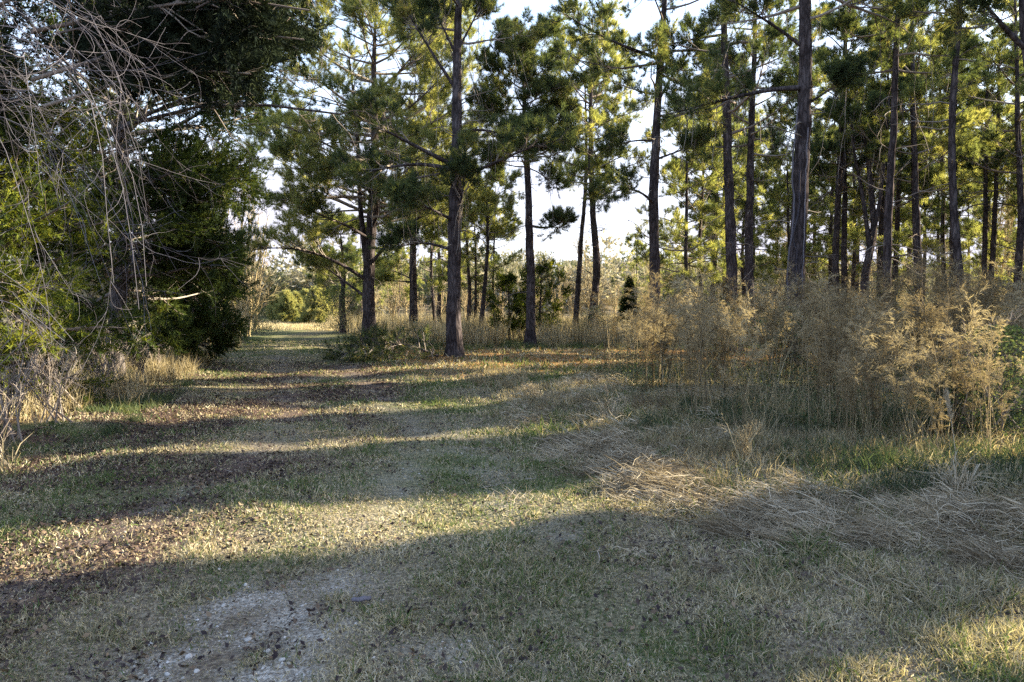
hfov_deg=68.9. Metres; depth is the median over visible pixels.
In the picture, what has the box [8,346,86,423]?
bare shrub
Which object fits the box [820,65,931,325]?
pine tree
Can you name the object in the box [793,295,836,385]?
dog fennel
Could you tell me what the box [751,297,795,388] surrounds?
dog fennel
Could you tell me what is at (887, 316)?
dog fennel
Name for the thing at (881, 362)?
dog fennel
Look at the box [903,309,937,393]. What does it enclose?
dog fennel
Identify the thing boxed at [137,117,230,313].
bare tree
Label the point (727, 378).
dog fennel
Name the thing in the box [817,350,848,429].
dog fennel
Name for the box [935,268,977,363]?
dog fennel
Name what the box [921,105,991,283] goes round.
pine tree
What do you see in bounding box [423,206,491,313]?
pine tree
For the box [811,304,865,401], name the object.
dog fennel
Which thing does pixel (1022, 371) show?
dog fennel
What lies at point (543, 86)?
pine tree
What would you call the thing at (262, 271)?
bare tree
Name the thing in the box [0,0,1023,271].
sky
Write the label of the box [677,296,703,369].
dog fennel
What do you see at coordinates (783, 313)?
dog fennel
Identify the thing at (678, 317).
dog fennel
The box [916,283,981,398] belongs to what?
dog fennel
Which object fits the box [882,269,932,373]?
dog fennel
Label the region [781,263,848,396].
dog fennel
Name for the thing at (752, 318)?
dog fennel
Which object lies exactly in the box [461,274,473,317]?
bare tree
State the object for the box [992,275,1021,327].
dog fennel
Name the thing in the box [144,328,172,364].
bare shrub
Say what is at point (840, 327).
dog fennel
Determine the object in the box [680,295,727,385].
dog fennel
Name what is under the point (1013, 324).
dog fennel
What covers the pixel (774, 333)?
dog fennel
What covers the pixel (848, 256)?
pine tree
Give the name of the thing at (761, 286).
dog fennel
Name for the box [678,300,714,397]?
dog fennel
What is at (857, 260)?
pine tree
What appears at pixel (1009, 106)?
pine tree
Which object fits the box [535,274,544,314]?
bare tree
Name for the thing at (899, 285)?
dog fennel
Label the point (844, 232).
pine tree
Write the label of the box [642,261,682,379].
dog fennel
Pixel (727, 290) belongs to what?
dog fennel
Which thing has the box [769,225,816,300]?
bare tree
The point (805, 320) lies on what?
dog fennel
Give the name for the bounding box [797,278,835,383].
dog fennel
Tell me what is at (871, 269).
bare tree
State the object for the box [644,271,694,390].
dog fennel
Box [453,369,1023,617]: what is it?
cut dry grass
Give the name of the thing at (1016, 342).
dog fennel
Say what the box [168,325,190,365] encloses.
bare shrub
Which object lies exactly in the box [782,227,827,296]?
bare tree
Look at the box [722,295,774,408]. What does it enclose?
dog fennel
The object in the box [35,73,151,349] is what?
bare tree
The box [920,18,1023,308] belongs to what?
pine tree
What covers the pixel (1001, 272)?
dog fennel
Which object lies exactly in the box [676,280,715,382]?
dog fennel
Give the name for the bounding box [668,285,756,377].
leafy shrub
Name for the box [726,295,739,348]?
dog fennel
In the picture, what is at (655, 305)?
dog fennel
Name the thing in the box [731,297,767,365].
dog fennel
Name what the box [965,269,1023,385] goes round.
dog fennel
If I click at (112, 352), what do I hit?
bare shrub
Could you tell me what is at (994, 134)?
pine tree
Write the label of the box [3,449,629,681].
gravel
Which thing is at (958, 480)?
plume grass
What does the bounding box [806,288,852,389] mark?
dog fennel
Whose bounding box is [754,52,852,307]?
pine tree
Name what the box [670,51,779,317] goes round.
pine tree
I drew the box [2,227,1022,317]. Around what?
woodland
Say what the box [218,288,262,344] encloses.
bare shrub
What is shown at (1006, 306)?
dog fennel
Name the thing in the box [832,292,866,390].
dog fennel
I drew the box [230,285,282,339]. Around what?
leafy shrub
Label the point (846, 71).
pine tree
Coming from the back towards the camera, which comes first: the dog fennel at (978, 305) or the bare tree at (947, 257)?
the bare tree at (947, 257)
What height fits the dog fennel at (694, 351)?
1.864 m
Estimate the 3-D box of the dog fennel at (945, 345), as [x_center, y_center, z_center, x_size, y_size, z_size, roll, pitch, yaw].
[4.298,0.236,7.509,0.746,1.724,0.633,3,4,45]
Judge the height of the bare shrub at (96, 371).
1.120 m
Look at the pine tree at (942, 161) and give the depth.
37.64 m
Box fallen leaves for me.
[0,355,1023,681]
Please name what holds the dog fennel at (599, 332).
on the ground at (218, 660)
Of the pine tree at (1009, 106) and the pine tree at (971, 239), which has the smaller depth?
the pine tree at (1009, 106)
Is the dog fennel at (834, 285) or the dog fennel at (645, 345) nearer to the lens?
the dog fennel at (645, 345)
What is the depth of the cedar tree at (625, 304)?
41.70 m
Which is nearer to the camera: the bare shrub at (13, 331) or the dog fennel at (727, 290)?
the bare shrub at (13, 331)
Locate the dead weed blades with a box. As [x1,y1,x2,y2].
[603,390,1023,512]
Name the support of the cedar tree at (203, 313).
on the ground at (218, 660)
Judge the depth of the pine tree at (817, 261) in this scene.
50.90 m
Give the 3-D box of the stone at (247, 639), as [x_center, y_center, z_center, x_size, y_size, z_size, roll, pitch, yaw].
[-1.288,1.456,3.641,0.042,0.026,0.039,0,3,0]
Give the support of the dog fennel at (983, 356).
on the ground at (218, 660)
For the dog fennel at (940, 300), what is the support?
on the ground at (218, 660)
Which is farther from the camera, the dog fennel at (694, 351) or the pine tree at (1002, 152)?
the pine tree at (1002, 152)
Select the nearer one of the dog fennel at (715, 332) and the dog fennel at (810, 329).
the dog fennel at (810, 329)
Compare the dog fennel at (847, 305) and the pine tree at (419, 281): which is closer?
the dog fennel at (847, 305)
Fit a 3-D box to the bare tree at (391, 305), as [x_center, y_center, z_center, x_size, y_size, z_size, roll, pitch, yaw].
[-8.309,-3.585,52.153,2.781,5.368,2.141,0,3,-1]
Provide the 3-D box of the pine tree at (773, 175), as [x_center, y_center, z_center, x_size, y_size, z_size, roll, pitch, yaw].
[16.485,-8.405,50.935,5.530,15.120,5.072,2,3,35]
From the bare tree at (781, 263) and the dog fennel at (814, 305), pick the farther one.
the bare tree at (781, 263)
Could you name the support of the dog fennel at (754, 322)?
on the ground at (218, 660)
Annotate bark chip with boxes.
[351,596,370,602]
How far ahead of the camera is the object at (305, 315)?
59.38 m
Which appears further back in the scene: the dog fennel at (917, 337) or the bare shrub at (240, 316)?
the bare shrub at (240, 316)
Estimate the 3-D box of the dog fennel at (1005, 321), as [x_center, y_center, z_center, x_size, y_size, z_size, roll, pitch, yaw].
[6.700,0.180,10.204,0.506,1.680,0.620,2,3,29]
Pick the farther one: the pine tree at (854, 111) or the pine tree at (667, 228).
the pine tree at (667, 228)
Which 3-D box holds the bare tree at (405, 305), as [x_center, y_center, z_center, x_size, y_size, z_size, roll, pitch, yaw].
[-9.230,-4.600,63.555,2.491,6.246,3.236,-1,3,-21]
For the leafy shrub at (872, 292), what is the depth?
32.07 m
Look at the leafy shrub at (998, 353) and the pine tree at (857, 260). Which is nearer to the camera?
the leafy shrub at (998, 353)
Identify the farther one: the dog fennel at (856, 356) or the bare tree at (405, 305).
the bare tree at (405, 305)
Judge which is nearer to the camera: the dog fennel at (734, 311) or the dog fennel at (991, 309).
the dog fennel at (991, 309)
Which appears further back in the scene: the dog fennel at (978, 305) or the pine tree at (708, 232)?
the pine tree at (708, 232)
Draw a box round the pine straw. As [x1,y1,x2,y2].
[354,343,914,381]
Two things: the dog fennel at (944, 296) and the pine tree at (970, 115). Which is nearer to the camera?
the dog fennel at (944, 296)
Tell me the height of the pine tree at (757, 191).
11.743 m
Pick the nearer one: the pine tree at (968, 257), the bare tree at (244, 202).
the bare tree at (244, 202)
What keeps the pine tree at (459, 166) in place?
on the ground at (218, 660)
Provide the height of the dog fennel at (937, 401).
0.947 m
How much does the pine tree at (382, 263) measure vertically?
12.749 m
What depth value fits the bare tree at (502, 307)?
50.24 m
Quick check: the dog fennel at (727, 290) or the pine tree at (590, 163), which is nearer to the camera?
the dog fennel at (727, 290)
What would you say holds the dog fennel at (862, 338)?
on the ground at (218, 660)
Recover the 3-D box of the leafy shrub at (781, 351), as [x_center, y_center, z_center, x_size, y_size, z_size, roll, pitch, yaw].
[4.596,-0.005,12.906,1.463,1.829,1.758,-2,4,-38]
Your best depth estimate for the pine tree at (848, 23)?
19.70 m
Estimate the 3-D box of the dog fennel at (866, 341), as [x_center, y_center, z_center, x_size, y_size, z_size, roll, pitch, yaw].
[3.689,0.261,7.888,0.631,1.706,0.840,0,3,-1]
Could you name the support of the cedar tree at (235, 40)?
on the ground at (218, 660)
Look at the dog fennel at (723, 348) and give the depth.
10.61 m
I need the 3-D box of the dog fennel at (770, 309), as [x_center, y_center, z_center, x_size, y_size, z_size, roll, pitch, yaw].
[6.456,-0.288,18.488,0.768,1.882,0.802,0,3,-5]
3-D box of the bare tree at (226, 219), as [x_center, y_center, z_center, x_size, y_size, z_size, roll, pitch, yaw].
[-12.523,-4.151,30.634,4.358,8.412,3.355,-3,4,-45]
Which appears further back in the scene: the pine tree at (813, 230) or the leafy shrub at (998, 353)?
the pine tree at (813, 230)
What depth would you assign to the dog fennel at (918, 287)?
11.61 m
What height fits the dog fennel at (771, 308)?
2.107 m
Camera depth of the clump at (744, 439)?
7.25 m
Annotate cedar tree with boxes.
[0,0,288,374]
[0,0,334,167]
[0,29,152,409]
[128,226,252,365]
[483,267,542,336]
[512,254,573,339]
[616,273,641,323]
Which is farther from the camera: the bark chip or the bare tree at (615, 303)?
the bare tree at (615, 303)
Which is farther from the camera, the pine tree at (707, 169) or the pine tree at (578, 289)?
the pine tree at (707, 169)
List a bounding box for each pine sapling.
[264,294,280,321]
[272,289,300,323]
[289,290,305,318]
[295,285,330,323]
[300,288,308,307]
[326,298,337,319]
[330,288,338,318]
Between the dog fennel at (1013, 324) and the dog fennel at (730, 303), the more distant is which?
the dog fennel at (730, 303)
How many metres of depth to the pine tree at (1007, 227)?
48.58 m
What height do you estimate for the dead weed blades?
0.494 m
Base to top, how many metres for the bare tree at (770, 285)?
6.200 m
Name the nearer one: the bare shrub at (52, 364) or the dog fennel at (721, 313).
the bare shrub at (52, 364)
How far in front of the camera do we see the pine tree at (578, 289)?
40.76 m
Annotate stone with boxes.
[185,653,192,658]
[244,637,251,641]
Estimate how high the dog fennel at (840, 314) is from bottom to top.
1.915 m
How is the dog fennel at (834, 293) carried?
on the ground at (218, 660)
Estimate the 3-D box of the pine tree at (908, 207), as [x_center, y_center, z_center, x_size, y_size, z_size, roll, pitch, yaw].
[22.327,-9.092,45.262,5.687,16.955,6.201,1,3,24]
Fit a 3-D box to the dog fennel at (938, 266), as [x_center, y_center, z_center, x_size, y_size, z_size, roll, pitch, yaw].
[6.096,-0.291,10.224,1.118,2.584,0.696,1,3,19]
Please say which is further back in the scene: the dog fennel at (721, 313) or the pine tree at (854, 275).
the pine tree at (854, 275)
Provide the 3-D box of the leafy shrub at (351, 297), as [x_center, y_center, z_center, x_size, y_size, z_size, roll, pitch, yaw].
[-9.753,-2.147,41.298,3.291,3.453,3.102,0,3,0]
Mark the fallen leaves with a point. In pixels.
(106, 553)
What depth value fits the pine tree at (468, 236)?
43.77 m
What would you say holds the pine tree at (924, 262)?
on the ground at (218, 660)
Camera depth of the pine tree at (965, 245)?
45.51 m
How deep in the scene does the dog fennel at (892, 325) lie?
10.72 m
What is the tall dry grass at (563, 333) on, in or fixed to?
on the ground at (218, 660)
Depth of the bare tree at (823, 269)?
52.67 m
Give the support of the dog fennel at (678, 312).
on the ground at (218, 660)
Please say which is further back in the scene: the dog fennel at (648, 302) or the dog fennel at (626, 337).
the dog fennel at (648, 302)
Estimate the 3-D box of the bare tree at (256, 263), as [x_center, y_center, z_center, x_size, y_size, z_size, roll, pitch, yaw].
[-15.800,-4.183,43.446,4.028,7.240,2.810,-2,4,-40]
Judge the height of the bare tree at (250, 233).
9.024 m
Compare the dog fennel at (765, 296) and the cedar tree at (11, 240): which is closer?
the cedar tree at (11, 240)
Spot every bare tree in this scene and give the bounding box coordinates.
[1,47,409,229]
[2,89,105,345]
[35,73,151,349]
[70,172,112,338]
[82,100,180,333]
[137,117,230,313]
[196,147,253,304]
[200,117,275,319]
[231,217,275,306]
[239,120,261,337]
[239,200,298,335]
[246,228,284,329]
[375,281,383,306]
[376,252,406,320]
[391,255,417,315]
[417,289,429,314]
[429,252,447,314]
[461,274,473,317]
[477,285,487,309]
[488,283,507,320]
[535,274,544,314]
[548,269,573,316]
[560,280,583,314]
[568,234,612,308]
[604,279,621,314]
[613,282,628,311]
[716,245,741,299]
[757,249,781,306]
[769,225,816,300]
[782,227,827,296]
[807,234,847,295]
[826,223,870,301]
[848,219,906,304]
[924,237,971,294]
[966,174,1023,296]
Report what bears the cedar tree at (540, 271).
on the ground at (218, 660)
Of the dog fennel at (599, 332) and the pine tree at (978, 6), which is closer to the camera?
the pine tree at (978, 6)
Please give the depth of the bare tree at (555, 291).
56.43 m
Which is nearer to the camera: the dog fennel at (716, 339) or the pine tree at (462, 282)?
the dog fennel at (716, 339)
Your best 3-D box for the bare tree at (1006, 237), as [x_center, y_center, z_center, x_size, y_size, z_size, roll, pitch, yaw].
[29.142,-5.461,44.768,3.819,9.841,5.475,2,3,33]
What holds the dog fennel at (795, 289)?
on the ground at (218, 660)
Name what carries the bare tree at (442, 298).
on the ground at (218, 660)
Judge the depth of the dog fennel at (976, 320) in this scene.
7.82 m
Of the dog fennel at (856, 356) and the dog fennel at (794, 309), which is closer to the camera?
the dog fennel at (856, 356)
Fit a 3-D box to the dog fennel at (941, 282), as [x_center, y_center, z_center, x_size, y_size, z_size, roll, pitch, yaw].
[6.532,-0.238,11.524,1.017,2.349,0.863,2,3,31]
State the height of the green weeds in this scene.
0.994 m
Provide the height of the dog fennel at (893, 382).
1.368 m
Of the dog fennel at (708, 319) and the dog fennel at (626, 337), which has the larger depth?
the dog fennel at (708, 319)
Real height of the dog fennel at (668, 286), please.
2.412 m
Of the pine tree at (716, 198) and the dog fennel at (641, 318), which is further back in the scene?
the pine tree at (716, 198)
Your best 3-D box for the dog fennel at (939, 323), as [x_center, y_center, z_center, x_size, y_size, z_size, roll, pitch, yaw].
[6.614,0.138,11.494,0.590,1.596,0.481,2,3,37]
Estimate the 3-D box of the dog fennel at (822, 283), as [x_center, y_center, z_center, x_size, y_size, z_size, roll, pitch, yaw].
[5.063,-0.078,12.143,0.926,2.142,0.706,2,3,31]
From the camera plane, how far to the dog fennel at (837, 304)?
13.29 m
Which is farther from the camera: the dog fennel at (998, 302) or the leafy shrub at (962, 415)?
the dog fennel at (998, 302)
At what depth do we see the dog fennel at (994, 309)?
11.71 m
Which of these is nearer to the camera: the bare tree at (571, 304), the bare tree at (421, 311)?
the bare tree at (571, 304)
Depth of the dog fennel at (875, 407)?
7.83 m
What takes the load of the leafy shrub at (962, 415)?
on the ground at (218, 660)
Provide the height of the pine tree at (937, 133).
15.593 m
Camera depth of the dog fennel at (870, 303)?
11.36 m
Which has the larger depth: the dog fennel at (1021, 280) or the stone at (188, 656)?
the dog fennel at (1021, 280)
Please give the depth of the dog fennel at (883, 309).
10.73 m
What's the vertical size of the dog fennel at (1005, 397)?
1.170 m
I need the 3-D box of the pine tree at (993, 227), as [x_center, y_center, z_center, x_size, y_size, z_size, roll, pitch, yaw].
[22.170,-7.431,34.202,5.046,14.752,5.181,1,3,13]
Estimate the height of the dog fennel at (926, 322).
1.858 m
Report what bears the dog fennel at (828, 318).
on the ground at (218, 660)
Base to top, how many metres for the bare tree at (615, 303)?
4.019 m
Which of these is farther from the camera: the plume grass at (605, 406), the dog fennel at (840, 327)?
the plume grass at (605, 406)
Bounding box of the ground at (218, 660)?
[0,296,1023,681]
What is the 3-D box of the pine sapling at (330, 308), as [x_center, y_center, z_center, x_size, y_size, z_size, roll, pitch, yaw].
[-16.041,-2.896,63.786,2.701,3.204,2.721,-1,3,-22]
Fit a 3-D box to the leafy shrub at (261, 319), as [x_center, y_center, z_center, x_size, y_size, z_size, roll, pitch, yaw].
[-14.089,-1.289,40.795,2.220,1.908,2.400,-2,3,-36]
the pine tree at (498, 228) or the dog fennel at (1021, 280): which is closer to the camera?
the dog fennel at (1021, 280)
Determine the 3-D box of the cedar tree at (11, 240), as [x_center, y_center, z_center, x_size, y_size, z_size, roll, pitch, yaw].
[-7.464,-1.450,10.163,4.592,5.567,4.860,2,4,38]
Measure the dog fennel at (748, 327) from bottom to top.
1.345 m
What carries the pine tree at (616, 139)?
on the ground at (218, 660)
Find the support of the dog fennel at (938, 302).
on the ground at (218, 660)
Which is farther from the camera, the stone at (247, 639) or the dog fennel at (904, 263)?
the dog fennel at (904, 263)
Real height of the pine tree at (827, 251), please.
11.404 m
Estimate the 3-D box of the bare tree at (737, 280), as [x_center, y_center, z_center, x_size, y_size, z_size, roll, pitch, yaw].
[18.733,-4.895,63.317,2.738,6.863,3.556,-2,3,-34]
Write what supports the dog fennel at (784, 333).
on the ground at (218, 660)
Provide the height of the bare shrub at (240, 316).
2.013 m
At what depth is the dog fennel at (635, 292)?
13.87 m
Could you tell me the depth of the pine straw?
21.02 m
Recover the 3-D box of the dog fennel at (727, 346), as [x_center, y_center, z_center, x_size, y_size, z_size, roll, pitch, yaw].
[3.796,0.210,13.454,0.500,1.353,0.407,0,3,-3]
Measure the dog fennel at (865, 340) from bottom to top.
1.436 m
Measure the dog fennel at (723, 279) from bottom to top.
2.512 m
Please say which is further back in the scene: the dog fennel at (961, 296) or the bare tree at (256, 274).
the bare tree at (256, 274)
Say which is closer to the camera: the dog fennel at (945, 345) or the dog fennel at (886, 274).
the dog fennel at (945, 345)
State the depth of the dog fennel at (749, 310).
19.38 m
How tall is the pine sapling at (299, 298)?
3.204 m
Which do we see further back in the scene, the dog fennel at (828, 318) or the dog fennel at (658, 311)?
the dog fennel at (658, 311)
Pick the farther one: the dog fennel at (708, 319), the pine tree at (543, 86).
the pine tree at (543, 86)
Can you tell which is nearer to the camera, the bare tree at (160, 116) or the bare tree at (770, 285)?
the bare tree at (160, 116)
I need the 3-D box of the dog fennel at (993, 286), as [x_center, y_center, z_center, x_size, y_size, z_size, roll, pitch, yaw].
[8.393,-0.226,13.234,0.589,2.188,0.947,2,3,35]
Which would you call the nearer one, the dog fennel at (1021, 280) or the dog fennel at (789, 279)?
the dog fennel at (1021, 280)
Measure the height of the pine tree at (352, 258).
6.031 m
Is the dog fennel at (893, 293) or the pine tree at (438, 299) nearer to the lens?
the dog fennel at (893, 293)
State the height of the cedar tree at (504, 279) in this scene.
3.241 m
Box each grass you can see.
[0,309,1023,478]
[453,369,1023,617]
[585,384,633,419]
[905,385,1016,495]
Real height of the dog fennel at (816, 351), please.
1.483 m
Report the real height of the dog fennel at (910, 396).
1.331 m
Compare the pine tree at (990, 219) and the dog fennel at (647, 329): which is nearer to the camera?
the dog fennel at (647, 329)
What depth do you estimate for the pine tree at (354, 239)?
77.06 m
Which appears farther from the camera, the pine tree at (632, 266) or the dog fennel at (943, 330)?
the pine tree at (632, 266)
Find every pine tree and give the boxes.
[194,0,537,345]
[305,0,595,356]
[305,237,362,321]
[314,208,366,332]
[346,234,362,317]
[355,246,384,305]
[364,98,447,330]
[382,222,424,317]
[390,148,470,325]
[402,174,465,322]
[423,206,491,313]
[424,230,473,306]
[436,175,513,319]
[439,161,524,329]
[442,182,502,320]
[464,8,595,346]
[465,175,524,316]
[530,0,654,328]
[535,0,764,352]
[553,51,621,323]
[615,0,829,352]
[619,0,938,368]
[620,233,648,305]
[624,92,745,319]
[647,99,754,313]
[648,218,691,312]
[663,40,768,318]
[663,97,755,303]
[669,233,710,296]
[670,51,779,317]
[677,0,827,344]
[689,121,786,297]
[696,94,770,285]
[709,106,792,310]
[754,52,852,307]
[754,138,847,322]
[755,147,818,303]
[755,184,828,292]
[772,0,910,318]
[773,108,852,305]
[777,0,909,326]
[791,90,876,298]
[805,121,912,306]
[806,170,878,300]
[812,0,986,360]
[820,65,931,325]
[821,99,877,309]
[822,19,956,308]
[834,0,977,313]
[847,59,934,305]
[851,0,996,324]
[861,88,962,309]
[877,193,946,305]
[880,0,1018,365]
[883,0,1023,330]
[889,26,994,299]
[891,128,982,307]
[899,122,948,299]
[901,0,1023,164]
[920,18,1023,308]
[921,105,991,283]
[925,95,1006,247]
[926,185,1005,288]
[931,0,1023,303]
[936,17,1023,302]
[959,84,1023,283]
[960,97,1023,300]
[962,100,1023,291]
[967,146,1015,306]
[977,48,1023,295]
[988,225,1023,288]
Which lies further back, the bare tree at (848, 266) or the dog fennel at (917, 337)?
the bare tree at (848, 266)
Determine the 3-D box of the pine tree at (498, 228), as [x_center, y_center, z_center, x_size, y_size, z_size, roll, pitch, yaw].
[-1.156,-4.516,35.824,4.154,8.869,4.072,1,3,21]
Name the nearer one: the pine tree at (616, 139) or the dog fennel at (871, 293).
the dog fennel at (871, 293)
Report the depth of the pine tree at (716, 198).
39.96 m
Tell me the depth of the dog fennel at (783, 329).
14.97 m
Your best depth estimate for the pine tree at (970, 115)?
29.25 m
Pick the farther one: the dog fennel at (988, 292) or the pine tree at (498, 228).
the pine tree at (498, 228)
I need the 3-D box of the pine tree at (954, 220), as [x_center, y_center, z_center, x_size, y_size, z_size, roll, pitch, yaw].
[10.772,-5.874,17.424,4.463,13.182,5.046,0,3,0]
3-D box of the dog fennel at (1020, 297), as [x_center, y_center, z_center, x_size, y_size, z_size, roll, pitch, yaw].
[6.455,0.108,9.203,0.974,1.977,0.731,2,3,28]
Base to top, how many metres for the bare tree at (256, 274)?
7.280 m
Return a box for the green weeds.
[8,336,1023,508]
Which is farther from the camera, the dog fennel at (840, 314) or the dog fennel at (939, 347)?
the dog fennel at (840, 314)
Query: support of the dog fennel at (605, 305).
on the ground at (218, 660)
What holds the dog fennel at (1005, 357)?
on the ground at (218, 660)
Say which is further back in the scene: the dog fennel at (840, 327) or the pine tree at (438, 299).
the pine tree at (438, 299)
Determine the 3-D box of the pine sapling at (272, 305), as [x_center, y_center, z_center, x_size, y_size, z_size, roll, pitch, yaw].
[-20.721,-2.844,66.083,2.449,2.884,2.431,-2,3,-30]
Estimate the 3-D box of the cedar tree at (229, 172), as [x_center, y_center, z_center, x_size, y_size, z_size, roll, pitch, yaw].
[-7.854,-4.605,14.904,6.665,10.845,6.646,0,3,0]
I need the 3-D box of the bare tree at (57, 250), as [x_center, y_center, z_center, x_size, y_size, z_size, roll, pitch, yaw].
[-14.857,-4.123,24.378,4.585,8.850,3.530,-1,3,-27]
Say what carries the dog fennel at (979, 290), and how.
on the ground at (218, 660)
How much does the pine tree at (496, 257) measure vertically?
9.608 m
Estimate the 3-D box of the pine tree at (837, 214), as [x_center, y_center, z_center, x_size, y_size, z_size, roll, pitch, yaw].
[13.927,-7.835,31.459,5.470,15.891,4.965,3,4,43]
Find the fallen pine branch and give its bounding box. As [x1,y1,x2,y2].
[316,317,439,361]
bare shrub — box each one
[0,0,259,379]
[0,284,48,384]
[0,340,52,441]
[0,380,47,465]
[7,307,87,412]
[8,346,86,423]
[69,324,150,389]
[72,335,123,397]
[118,334,160,381]
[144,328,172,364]
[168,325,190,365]
[216,300,248,347]
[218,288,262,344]
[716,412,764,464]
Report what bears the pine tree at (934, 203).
on the ground at (218, 660)
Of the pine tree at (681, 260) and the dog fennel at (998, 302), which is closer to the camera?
the dog fennel at (998, 302)
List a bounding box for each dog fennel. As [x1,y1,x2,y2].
[586,288,617,362]
[591,289,621,358]
[617,307,647,375]
[619,267,649,362]
[628,273,669,382]
[631,308,675,384]
[632,283,664,385]
[633,270,660,350]
[635,295,657,361]
[638,304,702,387]
[640,294,661,361]
[641,271,677,370]
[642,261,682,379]
[642,310,681,329]
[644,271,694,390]
[651,264,685,373]
[654,279,732,417]
[663,270,719,414]
[663,284,689,370]
[663,295,680,341]
[667,260,726,363]
[671,290,692,366]
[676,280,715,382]
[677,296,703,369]
[678,250,743,380]
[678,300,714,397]
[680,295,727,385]
[681,289,708,375]
[682,307,735,385]
[686,318,750,387]
[694,273,745,403]
[694,277,737,360]
[706,309,727,364]
[711,300,753,382]
[712,265,745,347]
[713,273,745,360]
[713,317,736,383]
[717,321,766,429]
[720,283,738,352]
[721,317,771,377]
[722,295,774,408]
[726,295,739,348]
[731,282,756,350]
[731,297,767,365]
[736,297,765,362]
[740,292,755,363]
[743,260,795,367]
[744,265,796,375]
[750,270,798,369]
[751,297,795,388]
[755,293,785,347]
[758,288,787,357]
[762,315,782,354]
[768,285,800,371]
[769,311,794,349]
[773,261,809,372]
[774,294,796,369]
[775,270,816,370]
[777,306,826,387]
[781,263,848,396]
[786,310,833,429]
[791,287,824,387]
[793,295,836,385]
[794,272,838,398]
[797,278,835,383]
[797,302,831,402]
[799,285,857,418]
[800,285,835,372]
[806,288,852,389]
[809,289,841,398]
[809,293,846,395]
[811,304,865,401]
[812,267,863,317]
[813,300,873,431]
[814,287,866,393]
[817,270,856,389]
[817,294,858,399]
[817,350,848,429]
[821,285,861,392]
[826,288,896,439]
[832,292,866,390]
[834,346,875,418]
[836,314,883,435]
[837,277,896,397]
[837,355,864,433]
[840,257,893,375]
[850,278,893,397]
[850,290,900,399]
[851,332,902,439]
[852,313,883,393]
[852,323,876,389]
[854,291,912,392]
[860,341,894,430]
[869,309,899,397]
[873,267,917,385]
[873,318,931,441]
[874,280,906,386]
[876,260,923,394]
[878,305,916,391]
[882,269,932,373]
[885,272,918,376]
[889,254,966,391]
[891,318,930,434]
[893,251,926,379]
[897,328,943,437]
[899,279,976,439]
[901,297,947,390]
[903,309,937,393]
[904,251,973,393]
[907,249,970,386]
[907,286,952,360]
[911,363,958,452]
[914,229,1009,388]
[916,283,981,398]
[916,283,1001,436]
[917,265,962,368]
[919,300,959,361]
[922,296,956,361]
[924,321,971,438]
[927,265,956,364]
[934,268,976,361]
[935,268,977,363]
[942,310,1012,449]
[945,280,995,367]
[949,261,1009,357]
[958,260,1022,398]
[958,276,1005,372]
[960,338,995,397]
[962,286,1014,385]
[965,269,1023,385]
[965,279,1022,376]
[965,338,1020,451]
[970,268,1004,370]
[975,280,1023,411]
[975,326,1021,390]
[981,294,1023,407]
[984,259,1014,310]
[984,262,1023,396]
[991,271,1023,362]
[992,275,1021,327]
[996,298,1023,383]
[1000,283,1023,413]
[1006,284,1020,325]
[1016,254,1023,309]
[1016,356,1023,374]
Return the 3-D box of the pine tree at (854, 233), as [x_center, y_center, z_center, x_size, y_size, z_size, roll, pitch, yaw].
[16.165,-7.113,32.733,5.400,14.263,5.977,1,3,20]
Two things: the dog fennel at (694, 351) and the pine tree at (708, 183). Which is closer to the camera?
the dog fennel at (694, 351)
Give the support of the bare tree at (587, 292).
on the ground at (218, 660)
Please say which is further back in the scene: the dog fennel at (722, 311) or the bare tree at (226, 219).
the bare tree at (226, 219)
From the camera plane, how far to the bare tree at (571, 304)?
58.24 m
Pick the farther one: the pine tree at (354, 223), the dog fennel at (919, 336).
the pine tree at (354, 223)
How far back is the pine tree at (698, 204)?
36.37 m
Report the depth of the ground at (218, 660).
4.66 m
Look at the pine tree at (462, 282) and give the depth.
46.00 m
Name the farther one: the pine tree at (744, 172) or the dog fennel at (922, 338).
the pine tree at (744, 172)
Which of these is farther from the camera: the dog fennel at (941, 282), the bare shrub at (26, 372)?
the dog fennel at (941, 282)
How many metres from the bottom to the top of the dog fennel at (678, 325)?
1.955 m
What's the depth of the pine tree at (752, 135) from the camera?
27.73 m
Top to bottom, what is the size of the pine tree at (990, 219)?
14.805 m
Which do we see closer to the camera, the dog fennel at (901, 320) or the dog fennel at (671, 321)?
the dog fennel at (901, 320)
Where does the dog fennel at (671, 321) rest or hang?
on the ground at (218, 660)
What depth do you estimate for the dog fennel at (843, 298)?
11.14 m
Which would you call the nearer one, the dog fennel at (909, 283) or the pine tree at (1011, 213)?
the dog fennel at (909, 283)
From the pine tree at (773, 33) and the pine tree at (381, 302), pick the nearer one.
the pine tree at (773, 33)
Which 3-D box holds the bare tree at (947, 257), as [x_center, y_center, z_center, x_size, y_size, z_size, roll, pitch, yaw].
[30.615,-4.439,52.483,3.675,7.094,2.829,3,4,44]
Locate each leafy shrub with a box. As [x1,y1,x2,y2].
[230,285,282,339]
[243,301,275,333]
[306,276,362,332]
[578,304,615,340]
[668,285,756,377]
[711,288,827,391]
[843,277,925,327]
[908,365,995,438]
[926,305,1023,442]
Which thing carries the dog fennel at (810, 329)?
on the ground at (218, 660)

